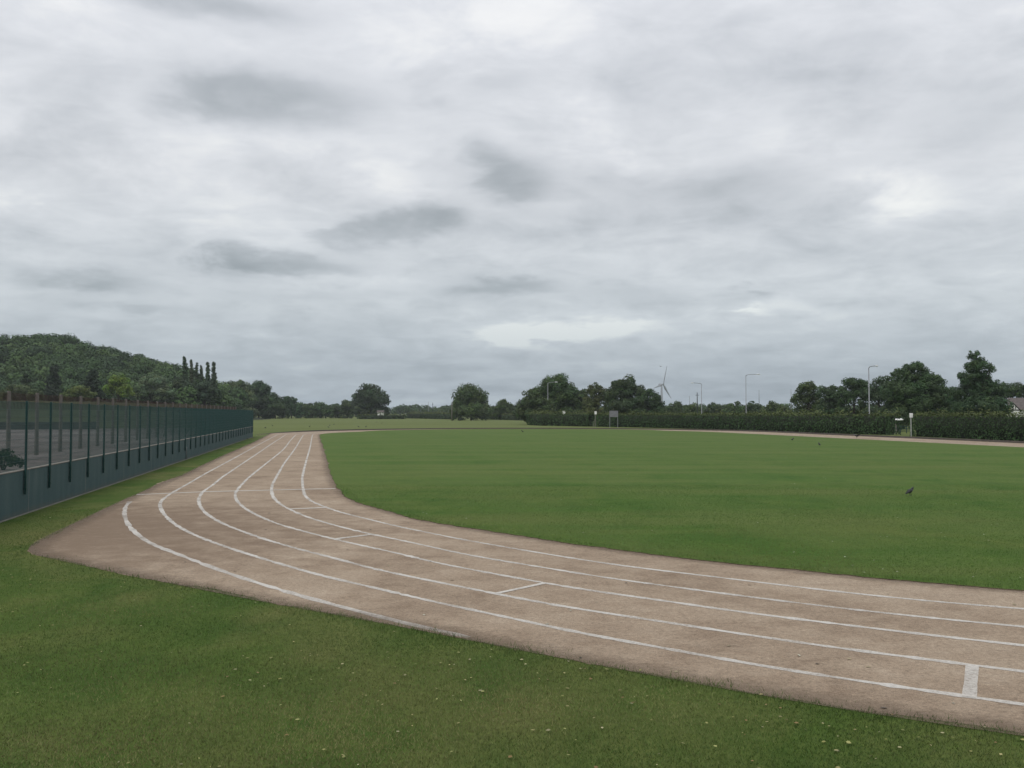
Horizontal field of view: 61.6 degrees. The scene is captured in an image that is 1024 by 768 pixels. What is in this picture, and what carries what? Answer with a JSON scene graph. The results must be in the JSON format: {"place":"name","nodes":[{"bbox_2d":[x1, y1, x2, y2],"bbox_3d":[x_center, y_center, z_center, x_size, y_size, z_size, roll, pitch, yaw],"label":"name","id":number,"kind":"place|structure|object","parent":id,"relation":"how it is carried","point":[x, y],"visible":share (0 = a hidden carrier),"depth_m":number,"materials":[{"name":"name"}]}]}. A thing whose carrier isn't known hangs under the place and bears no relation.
{"place":"outdoors","nodes":[
{"label":"outdoors","id":0,"kind":"place"},
{"bbox_2d":[0,422,93,428],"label":"boundary wall","id":1,"kind":"structure","parent":0,"point":[55,426],"depth_m":86.51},
{"bbox_2d":[0,428,194,471],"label":"yard","id":2,"kind":"structure","parent":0,"point":[55,453],"depth_m":43.63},
{"bbox_2d":[0,448,22,469],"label":"shrub","id":3,"kind":"object","parent":2,"relation":"on","point":[10,459],"visible":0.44,"depth_m":24.77,"materials":[{"name":"green plant"}]},
{"bbox_2d":[0,391,235,454],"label":"concrete post fence","id":4,"kind":"object","parent":2,"relation":"on","point":[34,397],"visible":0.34,"depth_m":39.37,"materials":[{"name":"metal"}]},
{"bbox_2d":[0,401,247,438],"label":"grass bank","id":5,"kind":"structure","parent":0,"point":[106,419],"depth_m":108.79,"materials":[{"name":"green plant"}]},
{"bbox_2d":[0,333,268,419],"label":"hill","id":6,"kind":"structure","parent":0,"point":[34,357],"depth_m":364.27,"materials":[{"name":"green plant"}]},
{"bbox_2d":[0,414,1023,767],"bbox_3d":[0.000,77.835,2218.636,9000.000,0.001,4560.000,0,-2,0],"label":"ground","id":7,"kind":"structure","parent":0,"point":[98,500],"depth_m":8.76,"materials":[{"name":"green plant"}]},
{"bbox_2d":[0,383,44,400],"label":"broadleaf tree","id":8,"kind":"object","parent":7,"relation":"on","point":[21,389],"visible":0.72,"depth_m":260.92,"materials":[{"name":"green plant"}]},
{"bbox_2d":[19,373,31,400],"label":"conifer tree","id":9,"kind":"object","parent":7,"relation":"on","point":[26,379],"visible":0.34,"depth_m":279.87,"materials":[{"name":"green plant"}]},
{"bbox_2d":[42,365,62,400],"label":"conifer tree","id":10,"kind":"object","parent":7,"relation":"on","point":[53,382],"visible":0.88,"depth_m":268.80,"materials":[{"name":"green plant"}]},
{"bbox_2d":[60,385,97,401],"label":"broadleaf tree","id":11,"kind":"object","parent":7,"relation":"on","point":[83,390],"visible":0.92,"depth_m":261.20,"materials":[{"name":"green plant"}]},
{"bbox_2d":[81,369,104,400],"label":"conifer tree","id":12,"kind":"object","parent":7,"relation":"on","point":[92,381],"visible":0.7,"depth_m":267.54,"materials":[{"name":"green plant"}]},
{"bbox_2d":[102,374,135,401],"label":"broadleaf tree","id":13,"kind":"object","parent":7,"relation":"on","point":[123,389],"visible":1,"depth_m":284.00,"materials":[{"name":"green plant"}]},
{"bbox_2d":[0,426,252,522],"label":"wall","id":14,"kind":"structure","parent":7,"relation":"on","point":[15,501],"depth_m":30.50,"materials":[{"name":"concrete"}]},
{"bbox_2d":[0,401,252,493],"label":"fence","id":15,"kind":"object","parent":14,"relation":"on","point":[209,421],"visible":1,"depth_m":33.53,"materials":[{"name":"green metal"}]},
{"bbox_2d":[132,373,174,403],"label":"grey leaved tree","id":16,"kind":"object","parent":7,"relation":"on","point":[148,387],"visible":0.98,"depth_m":298.34,"materials":[{"name":"green plant"}]},
{"bbox_2d":[164,377,200,403],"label":"broadleaf tree","id":17,"kind":"object","parent":7,"relation":"on","point":[178,382],"visible":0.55,"depth_m":309.16,"materials":[{"name":"green plant"}]},
{"bbox_2d":[180,356,188,382],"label":"poplar tree","id":18,"kind":"object","parent":7,"relation":"on","point":[184,375],"visible":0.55,"depth_m":329.91,"materials":[{"name":"green plant"}]},
{"bbox_2d":[189,359,193,383],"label":"poplar tree","id":19,"kind":"object","parent":7,"relation":"on","point":[191,375],"visible":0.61,"depth_m":330.04,"materials":[{"name":"green plant"}]},
{"bbox_2d":[193,362,198,388],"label":"poplar tree","id":20,"kind":"object","parent":7,"relation":"on","point":[196,376],"visible":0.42,"depth_m":330.02,"materials":[{"name":"green plant"}]},
{"bbox_2d":[198,365,203,383],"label":"poplar tree","id":21,"kind":"object","parent":7,"relation":"on","point":[200,378],"visible":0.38,"depth_m":329.97,"materials":[{"name":"green plant"}]},
{"bbox_2d":[204,362,210,380],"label":"poplar tree","id":22,"kind":"object","parent":7,"relation":"on","point":[207,376],"visible":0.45,"depth_m":329.92,"materials":[{"name":"green plant"}]},
{"bbox_2d":[194,380,221,405],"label":"broadleaf tree","id":23,"kind":"object","parent":7,"relation":"on","point":[208,390],"visible":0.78,"depth_m":313.27,"materials":[{"name":"green plant"}]},
{"bbox_2d":[210,361,217,387],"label":"poplar tree","id":24,"kind":"object","parent":7,"relation":"on","point":[213,380],"visible":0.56,"depth_m":329.94,"materials":[{"name":"green plant"}]},
{"bbox_2d":[222,379,260,418],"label":"pale topped tree","id":25,"kind":"object","parent":7,"relation":"on","point":[249,390],"visible":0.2,"depth_m":417.70,"materials":[{"name":"green plant"}]},
{"bbox_2d":[246,380,273,418],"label":"broadleaf tree","id":26,"kind":"object","parent":7,"relation":"on","point":[262,390],"visible":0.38,"depth_m":436.80,"materials":[{"name":"green plant"}]},
{"bbox_2d":[259,392,289,418],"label":"broadleaf tree","id":27,"kind":"object","parent":7,"relation":"on","point":[274,405],"visible":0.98,"depth_m":427.39,"materials":[{"name":"green plant"}]},
{"bbox_2d":[280,396,303,417],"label":"broadleaf tree","id":28,"kind":"object","parent":7,"relation":"on","point":[295,410],"visible":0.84,"depth_m":448.46,"materials":[{"name":"green plant"}]},
{"bbox_2d":[300,403,314,417],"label":"broadleaf tree","id":29,"kind":"object","parent":7,"relation":"on","point":[307,411],"visible":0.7,"depth_m":464.77,"materials":[{"name":"green plant"}]},
{"bbox_2d":[311,401,334,417],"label":"broadleaf tree","id":30,"kind":"object","parent":7,"relation":"on","point":[322,409],"visible":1,"depth_m":463.88,"materials":[{"name":"green plant"}]},
{"bbox_2d":[327,403,341,417],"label":"broadleaf tree","id":31,"kind":"object","parent":7,"relation":"on","point":[336,406],"visible":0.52,"depth_m":467.85,"materials":[{"name":"green plant"}]},
{"bbox_2d":[339,399,354,417],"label":"broadleaf tree","id":32,"kind":"object","parent":7,"relation":"on","point":[346,408],"visible":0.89,"depth_m":460.55,"materials":[{"name":"green plant"}]},
{"bbox_2d":[350,383,390,417],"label":"dome tree","id":33,"kind":"object","parent":7,"relation":"on","point":[368,397],"visible":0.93,"depth_m":436.74,"materials":[{"name":"green plant"}]},
{"bbox_2d":[357,411,405,418],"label":"hedge","id":34,"kind":"object","parent":7,"relation":"on","point":[380,416],"visible":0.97,"depth_m":404.32,"materials":[{"name":"green plant"}]},
{"bbox_2d":[340,404,492,415],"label":"wood","id":35,"kind":"object","parent":7,"relation":"on","point":[399,409],"visible":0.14,"depth_m":710.02,"materials":[{"name":"green plant"}]},
{"bbox_2d":[406,409,454,418],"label":"hedge","id":36,"kind":"object","parent":7,"relation":"on","point":[432,415],"visible":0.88,"depth_m":424.83,"materials":[{"name":"green plant"}]},
{"bbox_2d":[448,382,492,419],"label":"tree","id":37,"kind":"object","parent":7,"relation":"on","point":[471,402],"visible":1,"depth_m":327.45,"materials":[{"name":"green plant"}]},
{"bbox_2d":[490,398,514,419],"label":"broadleaf tree","id":38,"kind":"object","parent":7,"relation":"on","point":[501,407],"visible":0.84,"depth_m":358.11,"materials":[{"name":"green plant"}]},
{"bbox_2d":[482,411,523,419],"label":"hedge","id":39,"kind":"object","parent":7,"relation":"on","point":[508,416],"visible":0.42,"depth_m":350.81,"materials":[{"name":"green plant"}]},
{"bbox_2d":[0,517,1023,767],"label":"fallen leaves","id":40,"kind":"object","parent":7,"relation":"on","point":[482,691],"visible":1,"depth_m":7.91,"materials":[{"name":"plant"}]},
{"bbox_2d":[512,387,557,422],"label":"broadleaf tree","id":41,"kind":"object","parent":7,"relation":"on","point":[535,400],"visible":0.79,"depth_m":212.43,"materials":[{"name":"green plant"}]},
{"bbox_2d":[534,373,582,413],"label":"broadleaf tree","id":42,"kind":"object","parent":7,"relation":"on","point":[560,391],"visible":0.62,"depth_m":236.19,"materials":[{"name":"green plant"}]},
{"bbox_2d":[525,407,597,426],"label":"hedge","id":43,"kind":"object","parent":7,"relation":"on","point":[545,418],"visible":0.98,"depth_m":189.08,"materials":[{"name":"green plant"}]},
{"bbox_2d":[573,388,585,410],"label":"broadleaf tree","id":44,"kind":"object","parent":7,"relation":"on","point":[581,395],"visible":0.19,"depth_m":248.33,"materials":[{"name":"green plant"}]},
{"bbox_2d":[581,382,612,413],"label":"sparse tree","id":45,"kind":"object","parent":7,"relation":"on","point":[591,401],"visible":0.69,"depth_m":231.03,"materials":[{"name":"green plant"}]},
{"bbox_2d":[609,411,617,427],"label":"notice board","id":46,"kind":"object","parent":7,"relation":"on","point":[613,413],"visible":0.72,"depth_m":166.82,"materials":[{"name":"metal"}]},
{"bbox_2d":[600,373,647,414],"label":"broadleaf tree","id":47,"kind":"object","parent":7,"relation":"on","point":[619,394],"visible":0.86,"depth_m":223.98,"materials":[{"name":"green plant"}]},
{"bbox_2d":[631,388,665,414],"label":"broadleaf tree","id":48,"kind":"object","parent":7,"relation":"on","point":[654,402],"visible":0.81,"depth_m":220.98,"materials":[{"name":"green plant"}]},
{"bbox_2d":[653,368,670,401],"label":"wind turbine","id":49,"kind":"object","parent":7,"relation":"on","point":[660,384],"visible":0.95,"depth_m":1199.29,"materials":[{"name":"paint"}]},
{"bbox_2d":[664,400,686,414],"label":"broadleaf tree","id":50,"kind":"object","parent":7,"relation":"on","point":[676,406],"visible":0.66,"depth_m":298.19,"materials":[{"name":"green plant"}]},
{"bbox_2d":[682,404,702,414],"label":"broadleaf tree","id":51,"kind":"object","parent":7,"relation":"on","point":[692,408],"visible":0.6,"depth_m":308.34,"materials":[{"name":"green plant"}]},
{"bbox_2d":[691,382,701,413],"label":"street lamp","id":52,"kind":"object","parent":7,"relation":"on","point":[701,397],"visible":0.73,"depth_m":224.94,"materials":[{"name":"metal"}]},
{"bbox_2d":[702,402,725,415],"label":"broadleaf tree","id":53,"kind":"object","parent":7,"relation":"on","point":[712,407],"visible":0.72,"depth_m":303.52,"materials":[{"name":"green plant"}]},
{"bbox_2d":[721,401,742,415],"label":"broadleaf tree","id":54,"kind":"object","parent":7,"relation":"on","point":[733,408],"visible":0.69,"depth_m":298.80,"materials":[{"name":"green plant"}]},
{"bbox_2d":[594,406,901,434],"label":"hedge","id":55,"kind":"object","parent":7,"relation":"on","point":[871,423],"visible":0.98,"depth_m":135.19,"materials":[{"name":"green plant"}]},
{"bbox_2d":[742,401,764,415],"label":"broadleaf tree","id":56,"kind":"object","parent":7,"relation":"on","point":[750,407],"visible":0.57,"depth_m":302.91,"materials":[{"name":"green plant"}]},
{"bbox_2d":[512,402,1005,416],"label":"wood","id":57,"kind":"object","parent":7,"relation":"on","point":[704,406],"visible":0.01,"depth_m":435.86,"materials":[{"name":"green plant"}]},
{"bbox_2d":[762,400,789,415],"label":"broadleaf tree","id":58,"kind":"object","parent":7,"relation":"on","point":[771,406],"visible":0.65,"depth_m":288.56,"materials":[{"name":"green plant"}]},
{"bbox_2d":[787,380,823,415],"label":"broadleaf tree","id":59,"kind":"object","parent":7,"relation":"on","point":[809,388],"visible":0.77,"depth_m":189.57,"materials":[{"name":"green plant"}]},
{"bbox_2d":[815,384,847,415],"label":"broadleaf tree","id":60,"kind":"object","parent":7,"relation":"on","point":[829,403],"visible":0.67,"depth_m":181.33,"materials":[{"name":"green plant"}]},
{"bbox_2d":[830,377,867,415],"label":"broadleaf tree","id":61,"kind":"object","parent":7,"relation":"on","point":[843,396],"visible":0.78,"depth_m":175.41,"materials":[{"name":"green plant"}]},
{"bbox_2d":[857,376,888,415],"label":"broadleaf tree","id":62,"kind":"object","parent":7,"relation":"on","point":[875,391],"visible":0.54,"depth_m":171.67,"materials":[{"name":"green plant"}]},
{"bbox_2d":[868,365,877,412],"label":"street lamp","id":63,"kind":"object","parent":7,"relation":"on","point":[869,387],"visible":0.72,"depth_m":128.03,"materials":[{"name":"metal"}]},
{"bbox_2d":[886,410,905,429],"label":"shrub","id":64,"kind":"object","parent":7,"relation":"on","point":[901,417],"visible":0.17,"depth_m":130.97,"materials":[{"name":"green plant"}]},
{"bbox_2d":[885,408,909,427],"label":"shrub","id":65,"kind":"object","parent":7,"relation":"on","point":[903,413],"visible":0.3,"depth_m":132.86,"materials":[{"name":"green plant"}]},
{"bbox_2d":[895,418,902,432],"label":"information lectern","id":66,"kind":"object","parent":7,"relation":"on","point":[898,423],"visible":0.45,"depth_m":115.63,"materials":[{"name":"white paint"}]},
{"bbox_2d":[909,413,912,435],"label":"post sign","id":67,"kind":"object","parent":7,"relation":"on","point":[910,415],"visible":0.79,"depth_m":104.74,"materials":[{"name":"grey metal"}]},
{"bbox_2d":[877,361,952,428],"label":"oak tree","id":68,"kind":"object","parent":7,"relation":"on","point":[910,390],"visible":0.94,"depth_m":148.13,"materials":[{"name":"green plant"}]},
{"bbox_2d":[944,387,955,407],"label":"broadleaf tree","id":69,"kind":"object","parent":7,"relation":"on","point":[950,404],"visible":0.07,"depth_m":156.24,"materials":[{"name":"green plant"}]},
{"bbox_2d":[908,405,1023,440],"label":"hedge","id":70,"kind":"object","parent":7,"relation":"on","point":[1010,427],"visible":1,"depth_m":94.98,"materials":[{"name":"green plant"}]},
{"bbox_2d":[948,350,1015,416],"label":"pointed tree","id":71,"kind":"object","parent":7,"relation":"on","point":[979,386],"visible":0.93,"depth_m":138.83,"materials":[{"name":"green plant"}]},
{"bbox_2d":[996,381,1023,416],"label":"broadleaf tree","id":72,"kind":"object","parent":7,"relation":"on","point":[1016,390],"visible":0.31,"depth_m":203.58,"materials":[{"name":"green plant"}]},
{"bbox_2d":[1007,398,1023,416],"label":"white house","id":73,"kind":"structure","parent":7,"relation":"on","point":[1018,403],"depth_m":172.13,"materials":[{"name":"paint"}]},
{"bbox_2d":[0,0,1023,411],"label":"sky","id":74,"kind":"structure","parent":0,"point":[313,201],"materials":[{"name":"grey"}]},
{"bbox_2d":[27,429,1023,735],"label":"running track","id":75,"kind":"structure","parent":0,"point":[321,543],"depth_m":13.62,"materials":[{"name":"brown rubber"}]},
{"bbox_2d":[100,504,1015,707],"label":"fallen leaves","id":76,"kind":"object","parent":75,"relation":"on","point":[626,582],"visible":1,"depth_m":11.56,"materials":[{"name":"brown plant"}]},
{"bbox_2d":[265,428,1023,442],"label":"soil ridge","id":77,"kind":"structure","parent":0,"point":[984,440],"depth_m":130.54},
{"bbox_2d":[319,430,1023,590],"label":"infield lawn","id":78,"kind":"structure","parent":0,"point":[564,460],"depth_m":32.61,"materials":[{"name":"green plant"}]},
{"bbox_2d":[363,429,662,431],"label":"turf ridge","id":79,"kind":"structure","parent":78,"relation":"on","point":[510,429],"depth_m":142.30,"materials":[{"name":"green plant"}]},
{"bbox_2d":[905,487,913,495],"bbox_3d":[13.464,3.635,29.052,0.393,0.293,0.149,1,-2,-20],"label":"crow","id":80,"kind":"object","parent":78,"relation":"on","point":[909,491],"visible":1,"depth_m":29.03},
{"bbox_2d":[894,426,909,432],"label":"gate","id":81,"kind":"structure","parent":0,"point":[906,428],"depth_m":120.49,"materials":[{"name":"metal"}]}
]}

